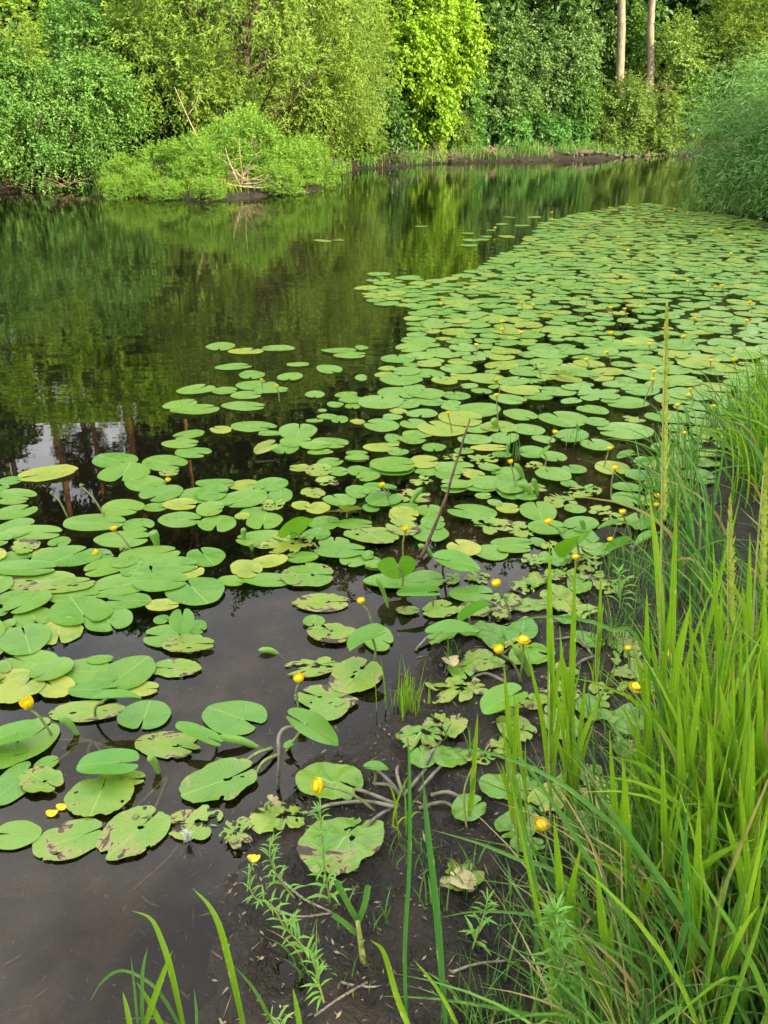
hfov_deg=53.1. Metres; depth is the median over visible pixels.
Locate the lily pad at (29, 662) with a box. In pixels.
[5,650,57,670]
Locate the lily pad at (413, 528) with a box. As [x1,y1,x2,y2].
[386,519,420,534]
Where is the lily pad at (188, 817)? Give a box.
[169,805,222,839]
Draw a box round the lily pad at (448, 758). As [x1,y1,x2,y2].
[433,745,468,767]
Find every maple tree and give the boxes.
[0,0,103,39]
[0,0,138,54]
[370,0,499,155]
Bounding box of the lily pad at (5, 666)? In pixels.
[0,660,11,678]
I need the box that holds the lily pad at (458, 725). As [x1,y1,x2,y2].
[427,713,468,737]
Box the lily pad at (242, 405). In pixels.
[221,401,264,410]
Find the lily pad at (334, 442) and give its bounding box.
[311,437,348,447]
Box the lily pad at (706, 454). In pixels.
[700,450,720,457]
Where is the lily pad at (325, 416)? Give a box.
[317,414,336,418]
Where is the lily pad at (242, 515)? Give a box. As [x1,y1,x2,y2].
[234,512,249,518]
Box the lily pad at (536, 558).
[521,553,544,564]
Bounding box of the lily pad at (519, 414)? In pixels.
[503,409,537,419]
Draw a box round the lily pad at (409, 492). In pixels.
[396,489,430,502]
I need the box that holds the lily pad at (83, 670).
[64,658,108,683]
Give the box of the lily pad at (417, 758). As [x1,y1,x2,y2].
[410,745,434,767]
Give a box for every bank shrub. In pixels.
[331,108,392,165]
[445,105,481,153]
[578,107,616,147]
[579,69,661,153]
[626,69,693,156]
[662,106,710,147]
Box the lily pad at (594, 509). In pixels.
[588,505,611,514]
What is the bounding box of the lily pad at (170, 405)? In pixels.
[162,399,196,408]
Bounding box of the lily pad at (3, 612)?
[0,608,8,615]
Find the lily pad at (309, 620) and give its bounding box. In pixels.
[303,615,324,625]
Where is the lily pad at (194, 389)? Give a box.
[176,384,215,393]
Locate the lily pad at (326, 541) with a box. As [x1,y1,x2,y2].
[318,537,348,545]
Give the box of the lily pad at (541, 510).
[519,501,556,520]
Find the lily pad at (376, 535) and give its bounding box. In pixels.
[343,527,398,543]
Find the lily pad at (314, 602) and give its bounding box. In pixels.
[292,593,348,611]
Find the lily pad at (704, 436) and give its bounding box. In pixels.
[694,434,724,442]
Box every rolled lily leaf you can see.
[58,716,83,744]
[147,755,162,778]
[148,530,159,553]
[219,734,262,750]
[241,528,245,548]
[249,542,253,557]
[258,647,284,659]
[376,578,389,609]
[410,487,422,502]
[418,544,435,560]
[490,417,497,432]
[513,647,530,676]
[514,463,524,478]
[517,482,537,501]
[531,478,538,500]
[579,518,585,529]
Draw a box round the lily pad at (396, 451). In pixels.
[388,448,408,454]
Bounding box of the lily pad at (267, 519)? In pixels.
[246,512,282,528]
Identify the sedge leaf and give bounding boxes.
[90,969,179,1023]
[123,993,131,1023]
[131,910,184,1023]
[131,960,138,1023]
[132,1017,168,1023]
[137,983,162,1023]
[140,947,147,1023]
[144,950,172,1023]
[193,889,245,1023]
[194,991,197,1023]
[234,966,273,1023]
[293,990,301,1023]
[371,940,409,1023]
[386,996,558,1021]
[403,736,411,1015]
[413,959,457,1023]
[422,772,447,1023]
[425,749,698,949]
[434,830,631,1003]
[444,910,643,1023]
[498,615,669,738]
[499,734,538,1019]
[509,772,555,1023]
[555,894,614,1022]
[599,797,750,1023]
[617,803,689,1023]
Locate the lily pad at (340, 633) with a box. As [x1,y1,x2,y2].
[306,623,355,642]
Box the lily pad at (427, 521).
[421,514,444,528]
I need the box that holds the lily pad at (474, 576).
[464,571,489,582]
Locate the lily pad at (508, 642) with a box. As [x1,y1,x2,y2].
[504,637,531,647]
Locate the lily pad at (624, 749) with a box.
[611,736,636,758]
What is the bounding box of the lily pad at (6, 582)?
[0,574,12,592]
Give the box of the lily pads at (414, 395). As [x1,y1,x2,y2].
[315,203,767,449]
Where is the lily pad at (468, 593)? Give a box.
[449,585,493,601]
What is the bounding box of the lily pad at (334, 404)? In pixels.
[327,402,343,407]
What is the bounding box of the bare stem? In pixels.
[174,82,202,166]
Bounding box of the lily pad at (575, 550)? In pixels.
[572,542,590,553]
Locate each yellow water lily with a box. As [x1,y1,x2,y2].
[19,696,59,746]
[92,549,114,556]
[110,525,130,547]
[163,477,170,483]
[275,384,281,408]
[293,672,303,707]
[311,777,374,810]
[357,597,372,623]
[379,482,391,508]
[402,525,407,555]
[446,411,453,442]
[491,579,511,617]
[493,644,522,682]
[494,393,498,432]
[508,459,515,486]
[516,635,530,681]
[534,817,549,856]
[544,518,564,539]
[547,429,557,450]
[572,553,578,568]
[603,446,611,465]
[607,536,616,556]
[610,465,617,499]
[619,509,630,540]
[624,644,631,668]
[629,681,640,718]
[640,377,655,411]
[650,370,656,397]
[653,493,659,512]
[654,502,659,512]
[674,403,679,443]
[711,404,715,432]
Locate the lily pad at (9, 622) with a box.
[3,618,15,630]
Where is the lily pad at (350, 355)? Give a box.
[333,352,365,357]
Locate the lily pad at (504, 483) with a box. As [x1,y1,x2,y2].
[496,473,527,492]
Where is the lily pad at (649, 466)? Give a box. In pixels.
[633,456,660,469]
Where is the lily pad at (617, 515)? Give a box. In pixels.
[602,512,622,524]
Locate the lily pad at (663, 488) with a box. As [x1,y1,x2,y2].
[644,479,687,491]
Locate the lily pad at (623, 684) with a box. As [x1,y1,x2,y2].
[617,681,629,690]
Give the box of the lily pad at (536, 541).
[530,537,545,546]
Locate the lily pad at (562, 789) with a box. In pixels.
[553,773,580,793]
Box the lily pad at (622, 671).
[610,650,653,679]
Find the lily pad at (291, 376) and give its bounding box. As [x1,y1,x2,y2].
[277,372,302,379]
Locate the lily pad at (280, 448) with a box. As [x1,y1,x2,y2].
[272,443,298,453]
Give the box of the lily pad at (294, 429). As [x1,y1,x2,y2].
[279,423,316,436]
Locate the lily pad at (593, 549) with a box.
[582,542,610,555]
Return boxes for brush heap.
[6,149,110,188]
[231,166,295,186]
[351,121,418,161]
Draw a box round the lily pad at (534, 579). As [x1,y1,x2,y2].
[509,571,547,594]
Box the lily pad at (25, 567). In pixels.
[0,560,57,575]
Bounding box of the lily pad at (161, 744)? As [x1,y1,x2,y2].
[134,731,199,758]
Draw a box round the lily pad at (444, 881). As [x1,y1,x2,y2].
[440,860,484,891]
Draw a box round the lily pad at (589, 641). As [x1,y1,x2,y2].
[576,630,604,647]
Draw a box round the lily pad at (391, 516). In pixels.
[389,506,411,518]
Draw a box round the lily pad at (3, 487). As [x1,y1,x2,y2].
[0,485,9,490]
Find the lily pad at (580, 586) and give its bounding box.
[567,573,591,593]
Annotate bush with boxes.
[0,0,178,160]
[0,1,58,77]
[0,25,161,193]
[0,72,56,181]
[35,0,223,153]
[96,149,145,185]
[96,172,137,199]
[98,0,253,148]
[122,161,163,197]
[130,138,183,184]
[145,176,184,200]
[160,128,237,182]
[161,156,202,186]
[184,0,338,149]
[188,175,226,200]
[199,115,254,172]
[213,96,291,183]
[251,157,307,195]
[254,0,403,151]
[260,132,326,186]
[284,131,350,187]
[303,22,416,165]
[326,110,390,160]
[387,17,456,130]
[402,67,455,150]
[451,12,507,81]
[454,24,546,99]
[457,0,562,142]
[459,62,505,144]
[495,0,610,122]
[534,0,626,106]
[601,41,662,104]
[611,62,692,141]
[643,21,678,92]
[646,41,767,220]
[677,6,763,139]
[692,0,767,133]
[703,40,767,180]
[726,49,767,227]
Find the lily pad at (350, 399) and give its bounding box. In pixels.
[339,397,361,402]
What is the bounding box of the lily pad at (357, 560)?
[340,554,367,566]
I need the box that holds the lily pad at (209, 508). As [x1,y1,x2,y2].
[196,501,223,515]
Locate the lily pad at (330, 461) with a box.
[317,457,342,466]
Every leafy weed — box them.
[242,857,292,927]
[260,831,306,902]
[263,1005,294,1023]
[272,909,317,959]
[301,946,331,1011]
[304,799,352,904]
[458,889,499,954]
[532,891,586,1023]
[609,564,638,608]
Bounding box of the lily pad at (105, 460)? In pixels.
[92,453,137,467]
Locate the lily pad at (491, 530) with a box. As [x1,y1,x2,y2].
[471,516,514,534]
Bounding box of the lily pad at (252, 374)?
[239,370,264,378]
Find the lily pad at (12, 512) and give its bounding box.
[0,504,37,519]
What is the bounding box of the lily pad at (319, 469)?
[305,463,331,475]
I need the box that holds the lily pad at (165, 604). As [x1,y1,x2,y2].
[145,598,178,610]
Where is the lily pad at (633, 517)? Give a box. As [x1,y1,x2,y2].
[623,513,650,528]
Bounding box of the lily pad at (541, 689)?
[539,677,581,699]
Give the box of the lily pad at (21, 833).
[0,820,41,849]
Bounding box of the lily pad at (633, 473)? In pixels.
[624,469,652,480]
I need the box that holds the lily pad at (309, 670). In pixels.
[284,656,339,676]
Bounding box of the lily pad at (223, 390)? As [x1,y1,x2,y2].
[211,387,236,393]
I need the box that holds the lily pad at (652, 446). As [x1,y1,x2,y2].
[651,443,685,454]
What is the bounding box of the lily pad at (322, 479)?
[315,475,338,485]
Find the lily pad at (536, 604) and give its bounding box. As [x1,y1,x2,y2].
[511,598,546,611]
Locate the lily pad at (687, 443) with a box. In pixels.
[680,442,701,449]
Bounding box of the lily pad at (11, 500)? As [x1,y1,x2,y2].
[0,496,28,504]
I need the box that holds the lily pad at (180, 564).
[149,556,196,572]
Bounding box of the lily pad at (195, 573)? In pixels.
[175,566,204,578]
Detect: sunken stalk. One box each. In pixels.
[55,744,77,761]
[56,738,93,741]
[61,740,90,750]
[86,741,92,753]
[92,821,106,831]
[93,741,101,750]
[93,741,112,748]
[137,775,167,803]
[154,778,168,808]
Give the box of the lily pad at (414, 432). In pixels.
[402,430,431,436]
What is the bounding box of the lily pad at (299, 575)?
[281,563,333,586]
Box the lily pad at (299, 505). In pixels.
[291,501,309,509]
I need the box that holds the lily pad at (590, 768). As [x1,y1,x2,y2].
[580,764,602,780]
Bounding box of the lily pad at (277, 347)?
[262,345,294,350]
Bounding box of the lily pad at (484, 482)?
[469,476,497,488]
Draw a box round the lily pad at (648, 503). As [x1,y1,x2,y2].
[641,494,660,505]
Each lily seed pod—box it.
[50,491,68,517]
[79,483,104,516]
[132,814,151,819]
[308,539,324,559]
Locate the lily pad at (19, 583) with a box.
[9,571,75,589]
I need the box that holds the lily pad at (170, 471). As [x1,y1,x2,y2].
[159,468,178,475]
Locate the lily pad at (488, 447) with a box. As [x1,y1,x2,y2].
[470,444,505,450]
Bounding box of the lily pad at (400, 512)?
[389,506,418,520]
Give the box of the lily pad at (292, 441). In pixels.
[280,436,310,446]
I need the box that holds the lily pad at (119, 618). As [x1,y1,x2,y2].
[84,606,132,631]
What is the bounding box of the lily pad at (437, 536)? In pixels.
[412,524,448,541]
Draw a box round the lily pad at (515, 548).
[497,544,530,552]
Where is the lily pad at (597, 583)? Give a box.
[592,579,624,593]
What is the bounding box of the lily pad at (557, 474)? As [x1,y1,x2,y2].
[535,467,571,480]
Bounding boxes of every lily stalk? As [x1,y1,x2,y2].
[247,746,272,759]
[256,753,277,773]
[276,725,293,792]
[307,799,398,814]
[354,788,399,805]
[366,805,400,827]
[372,782,401,797]
[376,770,401,794]
[395,765,403,793]
[402,767,427,796]
[414,633,433,651]
[418,766,441,792]
[418,800,451,809]
[422,738,443,768]
[430,790,458,796]
[471,672,503,682]
[477,609,507,619]
[480,598,511,619]
[502,646,533,668]
[555,636,594,661]
[568,656,594,673]
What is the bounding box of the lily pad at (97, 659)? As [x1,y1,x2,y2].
[86,655,113,663]
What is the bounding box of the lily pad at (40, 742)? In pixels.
[0,717,59,763]
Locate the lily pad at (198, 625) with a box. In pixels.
[190,620,206,634]
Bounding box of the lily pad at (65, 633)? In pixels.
[43,621,83,644]
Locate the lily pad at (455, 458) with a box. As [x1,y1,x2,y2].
[443,453,464,460]
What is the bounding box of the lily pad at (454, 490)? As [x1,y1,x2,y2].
[441,485,466,492]
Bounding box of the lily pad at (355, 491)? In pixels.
[346,485,369,497]
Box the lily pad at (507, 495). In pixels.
[496,479,526,498]
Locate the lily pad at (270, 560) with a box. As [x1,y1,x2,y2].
[253,554,287,567]
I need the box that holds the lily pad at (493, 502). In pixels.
[487,499,502,505]
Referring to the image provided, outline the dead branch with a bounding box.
[198,141,271,188]
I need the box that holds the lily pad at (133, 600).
[107,592,150,608]
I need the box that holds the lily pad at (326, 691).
[294,684,358,708]
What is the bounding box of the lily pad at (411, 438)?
[399,434,425,443]
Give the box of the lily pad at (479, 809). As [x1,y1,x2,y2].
[451,793,485,820]
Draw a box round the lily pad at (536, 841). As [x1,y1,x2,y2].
[510,836,544,851]
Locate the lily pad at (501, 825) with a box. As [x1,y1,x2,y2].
[494,805,538,837]
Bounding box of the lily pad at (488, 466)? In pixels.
[478,463,499,470]
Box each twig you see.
[2,954,23,967]
[35,988,47,998]
[132,840,183,890]
[141,895,159,907]
[269,907,333,917]
[272,870,331,911]
[314,981,367,1016]
[322,965,381,987]
[453,960,507,972]
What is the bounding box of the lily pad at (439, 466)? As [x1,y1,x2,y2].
[435,462,453,470]
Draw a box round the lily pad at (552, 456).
[541,451,566,460]
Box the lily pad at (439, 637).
[427,633,456,643]
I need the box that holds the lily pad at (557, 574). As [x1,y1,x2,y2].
[543,567,573,579]
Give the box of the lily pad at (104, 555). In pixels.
[90,548,112,562]
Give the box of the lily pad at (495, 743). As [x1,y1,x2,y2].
[486,736,507,754]
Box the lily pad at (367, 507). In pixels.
[362,503,379,511]
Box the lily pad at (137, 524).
[122,518,154,530]
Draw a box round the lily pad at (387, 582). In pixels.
[370,575,424,587]
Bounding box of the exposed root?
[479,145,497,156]
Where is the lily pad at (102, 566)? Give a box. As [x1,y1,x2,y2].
[83,557,120,576]
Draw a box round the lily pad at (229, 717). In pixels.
[202,700,266,734]
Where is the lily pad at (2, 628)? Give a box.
[0,620,4,636]
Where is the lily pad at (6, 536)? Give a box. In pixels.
[0,532,12,545]
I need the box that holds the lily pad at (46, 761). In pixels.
[33,755,58,767]
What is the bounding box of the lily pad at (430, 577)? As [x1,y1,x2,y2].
[407,570,443,586]
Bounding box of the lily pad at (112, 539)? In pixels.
[93,530,148,547]
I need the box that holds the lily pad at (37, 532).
[4,525,61,539]
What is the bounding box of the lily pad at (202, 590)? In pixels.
[164,577,224,605]
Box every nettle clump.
[398,119,416,155]
[405,115,424,154]
[433,103,489,148]
[476,105,502,145]
[481,100,526,145]
[484,97,535,147]
[515,107,545,143]
[526,107,559,145]
[536,111,578,147]
[557,117,594,146]
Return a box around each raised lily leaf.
[0,720,36,744]
[76,748,138,773]
[90,689,140,727]
[169,608,193,634]
[175,721,222,751]
[254,440,277,459]
[264,794,280,810]
[278,517,312,550]
[283,740,293,750]
[284,708,337,752]
[323,504,362,518]
[347,623,384,660]
[363,482,396,495]
[363,760,388,782]
[377,556,415,585]
[397,585,439,606]
[425,619,475,632]
[432,549,479,571]
[442,655,458,668]
[447,868,476,888]
[457,600,490,624]
[480,682,527,713]
[539,446,549,466]
[553,370,573,385]
[554,531,589,565]
[597,519,624,534]
[604,536,632,551]
[616,450,636,465]
[635,530,659,550]
[636,456,656,468]
[640,512,669,529]
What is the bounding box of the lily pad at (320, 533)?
[302,528,329,539]
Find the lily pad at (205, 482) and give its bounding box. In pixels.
[195,479,233,486]
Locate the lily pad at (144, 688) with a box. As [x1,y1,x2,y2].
[127,681,158,695]
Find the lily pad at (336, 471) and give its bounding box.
[328,467,347,475]
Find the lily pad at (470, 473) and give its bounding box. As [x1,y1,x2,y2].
[461,469,484,477]
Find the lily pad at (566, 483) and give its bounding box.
[560,480,577,486]
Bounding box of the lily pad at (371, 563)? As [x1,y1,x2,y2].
[364,560,378,567]
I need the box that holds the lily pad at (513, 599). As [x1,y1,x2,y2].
[493,593,521,606]
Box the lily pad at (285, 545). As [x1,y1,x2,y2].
[257,534,313,553]
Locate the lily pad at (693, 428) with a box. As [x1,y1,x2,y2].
[689,426,714,433]
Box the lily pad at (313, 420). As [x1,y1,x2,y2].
[306,419,322,421]
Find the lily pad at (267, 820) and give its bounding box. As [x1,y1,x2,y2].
[248,802,307,833]
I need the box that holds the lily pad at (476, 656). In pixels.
[458,648,504,671]
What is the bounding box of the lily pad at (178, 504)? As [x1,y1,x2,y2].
[162,498,196,509]
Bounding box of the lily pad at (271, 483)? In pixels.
[253,477,287,491]
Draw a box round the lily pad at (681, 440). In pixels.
[670,433,696,442]
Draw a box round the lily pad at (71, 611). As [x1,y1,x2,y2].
[48,596,112,625]
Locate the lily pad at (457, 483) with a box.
[441,479,472,487]
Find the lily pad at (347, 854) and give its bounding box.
[296,817,384,875]
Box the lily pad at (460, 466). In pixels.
[448,461,473,473]
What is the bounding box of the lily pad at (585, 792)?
[579,776,628,809]
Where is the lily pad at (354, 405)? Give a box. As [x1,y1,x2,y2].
[345,403,359,408]
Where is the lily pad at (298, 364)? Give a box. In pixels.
[287,362,308,365]
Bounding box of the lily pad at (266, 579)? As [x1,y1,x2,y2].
[244,573,286,586]
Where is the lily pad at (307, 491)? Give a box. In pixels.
[300,487,324,497]
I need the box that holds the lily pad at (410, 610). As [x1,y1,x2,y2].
[396,606,419,614]
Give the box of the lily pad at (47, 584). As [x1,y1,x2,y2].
[27,577,95,592]
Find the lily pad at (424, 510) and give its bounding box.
[415,504,439,515]
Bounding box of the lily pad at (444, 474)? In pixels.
[435,469,460,479]
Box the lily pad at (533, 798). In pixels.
[528,782,563,811]
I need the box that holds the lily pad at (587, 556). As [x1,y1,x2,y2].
[576,552,602,565]
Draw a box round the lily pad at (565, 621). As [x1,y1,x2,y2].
[554,614,570,623]
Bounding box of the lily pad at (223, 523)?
[198,515,235,531]
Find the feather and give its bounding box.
[182,828,194,841]
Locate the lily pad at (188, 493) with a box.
[179,486,227,502]
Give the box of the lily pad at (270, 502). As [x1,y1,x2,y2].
[260,499,284,509]
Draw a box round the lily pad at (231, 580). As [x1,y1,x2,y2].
[218,575,245,585]
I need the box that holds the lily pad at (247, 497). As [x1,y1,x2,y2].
[217,489,267,506]
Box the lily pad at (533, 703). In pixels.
[520,693,546,708]
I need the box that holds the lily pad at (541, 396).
[524,392,552,399]
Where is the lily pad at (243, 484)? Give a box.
[229,479,256,489]
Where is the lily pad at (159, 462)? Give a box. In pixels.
[142,455,187,470]
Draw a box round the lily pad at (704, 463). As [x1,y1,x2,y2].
[690,457,719,466]
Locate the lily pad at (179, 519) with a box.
[158,511,200,527]
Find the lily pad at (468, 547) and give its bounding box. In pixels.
[446,539,480,555]
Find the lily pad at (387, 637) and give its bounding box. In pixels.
[364,627,392,650]
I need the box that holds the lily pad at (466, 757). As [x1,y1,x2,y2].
[464,748,494,764]
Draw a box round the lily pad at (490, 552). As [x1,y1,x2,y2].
[475,544,507,559]
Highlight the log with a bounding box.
[570,149,591,154]
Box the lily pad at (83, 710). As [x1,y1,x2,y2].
[48,701,124,721]
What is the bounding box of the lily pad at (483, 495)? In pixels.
[475,492,490,498]
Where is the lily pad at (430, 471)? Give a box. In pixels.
[415,467,436,475]
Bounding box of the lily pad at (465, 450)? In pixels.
[454,448,473,453]
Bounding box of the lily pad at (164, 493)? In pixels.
[139,485,182,501]
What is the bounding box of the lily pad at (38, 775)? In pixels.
[18,766,63,792]
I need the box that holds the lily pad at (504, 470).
[491,467,517,476]
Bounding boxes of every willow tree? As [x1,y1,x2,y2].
[88,0,373,161]
[251,0,404,171]
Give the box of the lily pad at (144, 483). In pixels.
[124,475,165,491]
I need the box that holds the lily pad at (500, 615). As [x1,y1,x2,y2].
[489,603,513,618]
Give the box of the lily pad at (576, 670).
[555,662,578,674]
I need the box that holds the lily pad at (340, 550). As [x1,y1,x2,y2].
[314,543,364,557]
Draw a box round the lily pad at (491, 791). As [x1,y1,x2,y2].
[479,773,537,799]
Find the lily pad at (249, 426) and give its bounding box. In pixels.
[231,421,276,431]
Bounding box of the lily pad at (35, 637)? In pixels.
[0,623,50,654]
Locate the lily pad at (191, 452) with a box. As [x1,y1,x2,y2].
[175,447,211,457]
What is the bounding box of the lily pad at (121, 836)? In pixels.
[96,805,171,860]
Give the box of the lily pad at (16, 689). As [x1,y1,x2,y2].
[0,675,44,703]
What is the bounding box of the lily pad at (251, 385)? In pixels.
[236,380,276,389]
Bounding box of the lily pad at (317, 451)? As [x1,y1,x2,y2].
[307,449,332,454]
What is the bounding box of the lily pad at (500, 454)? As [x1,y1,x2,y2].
[492,451,511,456]
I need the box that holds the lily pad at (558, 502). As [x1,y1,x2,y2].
[544,492,576,507]
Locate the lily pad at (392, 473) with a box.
[369,463,414,475]
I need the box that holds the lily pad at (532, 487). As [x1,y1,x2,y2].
[528,483,546,490]
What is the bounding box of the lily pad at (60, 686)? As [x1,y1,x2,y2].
[36,675,74,697]
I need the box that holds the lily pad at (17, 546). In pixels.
[10,539,40,553]
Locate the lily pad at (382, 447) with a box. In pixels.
[363,443,398,451]
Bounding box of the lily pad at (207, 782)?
[179,757,256,802]
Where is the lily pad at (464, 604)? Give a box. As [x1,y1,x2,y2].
[456,601,489,616]
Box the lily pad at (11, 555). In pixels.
[1,551,31,560]
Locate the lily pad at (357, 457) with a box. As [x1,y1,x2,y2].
[345,454,368,459]
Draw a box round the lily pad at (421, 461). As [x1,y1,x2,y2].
[409,455,437,467]
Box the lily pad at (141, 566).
[120,561,151,576]
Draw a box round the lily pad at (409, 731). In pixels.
[395,719,441,750]
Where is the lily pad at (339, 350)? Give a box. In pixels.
[321,348,355,352]
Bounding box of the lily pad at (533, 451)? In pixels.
[520,446,542,457]
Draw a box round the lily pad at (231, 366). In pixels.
[214,363,251,369]
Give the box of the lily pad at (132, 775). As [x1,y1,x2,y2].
[98,770,144,784]
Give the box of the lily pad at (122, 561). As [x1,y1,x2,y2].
[111,555,139,567]
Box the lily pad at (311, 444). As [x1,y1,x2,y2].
[300,441,329,448]
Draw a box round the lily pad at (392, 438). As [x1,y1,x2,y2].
[385,434,400,443]
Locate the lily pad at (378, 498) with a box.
[365,491,401,505]
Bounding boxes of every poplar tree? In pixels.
[614,0,625,138]
[646,0,654,102]
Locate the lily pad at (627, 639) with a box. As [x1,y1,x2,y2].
[608,630,643,656]
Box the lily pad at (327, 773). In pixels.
[295,762,362,799]
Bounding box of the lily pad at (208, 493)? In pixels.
[195,484,228,500]
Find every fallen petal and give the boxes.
[46,810,57,816]
[56,803,65,809]
[247,854,259,861]
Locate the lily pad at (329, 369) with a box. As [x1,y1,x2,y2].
[316,365,341,373]
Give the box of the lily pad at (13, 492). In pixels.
[0,488,36,500]
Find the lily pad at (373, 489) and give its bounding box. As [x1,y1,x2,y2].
[367,487,380,493]
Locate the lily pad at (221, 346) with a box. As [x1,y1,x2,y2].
[206,342,234,349]
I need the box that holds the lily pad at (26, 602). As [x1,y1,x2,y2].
[3,591,51,613]
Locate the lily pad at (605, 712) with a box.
[575,693,612,720]
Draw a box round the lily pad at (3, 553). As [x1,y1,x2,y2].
[0,548,6,559]
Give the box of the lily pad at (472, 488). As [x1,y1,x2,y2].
[465,479,497,491]
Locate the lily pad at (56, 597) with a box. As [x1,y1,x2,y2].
[49,587,98,602]
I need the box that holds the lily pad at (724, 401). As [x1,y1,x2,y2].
[713,397,742,402]
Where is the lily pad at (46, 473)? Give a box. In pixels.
[18,464,77,481]
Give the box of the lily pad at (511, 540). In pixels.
[490,537,532,544]
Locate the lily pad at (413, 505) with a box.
[392,503,417,508]
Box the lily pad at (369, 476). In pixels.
[356,471,380,480]
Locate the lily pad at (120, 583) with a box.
[90,572,143,597]
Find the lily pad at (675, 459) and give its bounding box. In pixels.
[660,455,697,467]
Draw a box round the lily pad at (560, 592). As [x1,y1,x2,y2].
[540,584,581,611]
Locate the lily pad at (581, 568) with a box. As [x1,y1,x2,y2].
[574,562,603,579]
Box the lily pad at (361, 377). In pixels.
[355,374,366,380]
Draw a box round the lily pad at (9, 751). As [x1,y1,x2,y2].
[0,742,26,768]
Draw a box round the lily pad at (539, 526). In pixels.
[527,519,567,534]
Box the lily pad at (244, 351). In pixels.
[228,348,262,353]
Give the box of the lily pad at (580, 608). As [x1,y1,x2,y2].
[567,604,597,618]
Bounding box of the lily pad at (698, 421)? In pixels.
[691,418,716,425]
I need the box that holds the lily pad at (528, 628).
[504,616,537,639]
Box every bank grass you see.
[92,164,324,199]
[325,136,668,175]
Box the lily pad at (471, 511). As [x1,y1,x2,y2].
[447,504,496,518]
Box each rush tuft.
[266,920,321,981]
[299,876,357,929]
[320,955,370,997]
[370,887,391,933]
[373,657,429,720]
[384,827,450,874]
[388,777,418,841]
[411,866,449,912]
[430,717,452,740]
[443,633,461,664]
[451,838,488,897]
[462,726,501,761]
[498,423,520,462]
[517,756,544,795]
[563,422,588,448]
[576,655,614,688]
[576,679,603,722]
[593,715,635,757]
[599,549,647,574]
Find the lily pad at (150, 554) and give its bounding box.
[118,545,179,563]
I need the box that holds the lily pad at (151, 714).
[117,700,170,728]
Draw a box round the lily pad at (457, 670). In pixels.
[447,660,474,678]
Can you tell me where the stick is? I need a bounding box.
[419,419,470,558]
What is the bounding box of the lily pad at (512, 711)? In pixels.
[500,703,522,715]
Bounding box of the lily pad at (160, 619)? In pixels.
[153,615,168,623]
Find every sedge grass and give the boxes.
[394,555,767,1023]
[561,363,767,674]
[586,341,767,538]
[684,349,767,507]
[704,344,767,428]
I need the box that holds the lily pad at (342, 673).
[328,657,382,693]
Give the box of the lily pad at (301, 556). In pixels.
[287,551,318,562]
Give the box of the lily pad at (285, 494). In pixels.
[267,488,292,502]
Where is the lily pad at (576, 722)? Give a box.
[544,705,578,738]
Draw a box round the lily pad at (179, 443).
[161,439,197,447]
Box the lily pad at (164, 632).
[143,624,191,646]
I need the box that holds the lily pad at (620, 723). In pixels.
[609,703,642,734]
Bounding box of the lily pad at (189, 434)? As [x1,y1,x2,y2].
[173,429,203,438]
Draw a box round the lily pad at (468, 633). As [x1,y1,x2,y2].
[459,625,479,635]
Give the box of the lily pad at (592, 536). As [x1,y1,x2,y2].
[560,529,598,544]
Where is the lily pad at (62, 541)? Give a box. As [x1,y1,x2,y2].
[47,536,70,545]
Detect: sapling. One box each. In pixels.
[0,0,59,164]
[29,0,121,157]
[52,0,171,158]
[108,8,207,158]
[161,10,275,136]
[291,41,381,164]
[349,75,402,152]
[365,0,418,87]
[432,40,492,143]
[470,14,529,142]
[505,74,543,113]
[556,68,611,132]
[605,0,669,85]
[637,5,717,98]
[660,56,722,142]
[679,1,767,138]
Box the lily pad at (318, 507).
[306,502,329,513]
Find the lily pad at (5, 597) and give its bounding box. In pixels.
[0,590,31,604]
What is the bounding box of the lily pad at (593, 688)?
[589,682,613,699]
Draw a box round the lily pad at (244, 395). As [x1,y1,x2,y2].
[230,391,261,398]
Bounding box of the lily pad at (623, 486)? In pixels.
[612,482,642,491]
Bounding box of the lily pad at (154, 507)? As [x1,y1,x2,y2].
[143,502,166,511]
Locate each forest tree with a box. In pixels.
[256,0,437,44]
[425,0,557,89]
[462,0,632,115]
[586,0,716,89]
[614,0,767,79]
[693,0,767,78]
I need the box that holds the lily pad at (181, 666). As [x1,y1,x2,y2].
[153,658,201,677]
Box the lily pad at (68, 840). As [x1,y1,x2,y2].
[32,817,101,860]
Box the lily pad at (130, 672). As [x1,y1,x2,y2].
[92,655,155,689]
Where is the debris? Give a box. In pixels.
[0,546,657,1023]
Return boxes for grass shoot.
[463,714,477,827]
[497,667,519,856]
[500,754,513,824]
[501,693,532,858]
[525,539,577,834]
[538,818,580,984]
[552,632,576,855]
[554,558,601,848]
[565,877,584,972]
[569,674,593,847]
[582,868,622,1018]
[595,575,603,681]
[609,731,632,908]
[622,671,654,825]
[622,756,661,937]
[628,694,646,844]
[633,590,650,808]
[649,302,671,775]
[661,745,681,944]
[664,660,688,795]
[666,495,716,785]
[668,590,701,724]
[672,612,728,833]
[673,800,701,990]
[677,696,695,849]
[679,662,716,838]
[682,547,723,723]
[696,723,720,895]
[705,659,738,856]
[707,585,727,782]
[717,493,755,723]
[720,686,751,803]
[723,792,760,1021]
[736,619,743,753]
[739,722,763,863]
[742,538,762,725]
[750,448,767,728]
[751,660,767,808]
[761,575,767,717]
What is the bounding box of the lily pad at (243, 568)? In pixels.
[230,560,262,577]
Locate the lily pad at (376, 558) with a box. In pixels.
[368,556,380,560]
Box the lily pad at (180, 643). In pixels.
[161,634,213,651]
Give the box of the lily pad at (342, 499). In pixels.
[322,494,355,505]
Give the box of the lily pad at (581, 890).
[555,880,582,894]

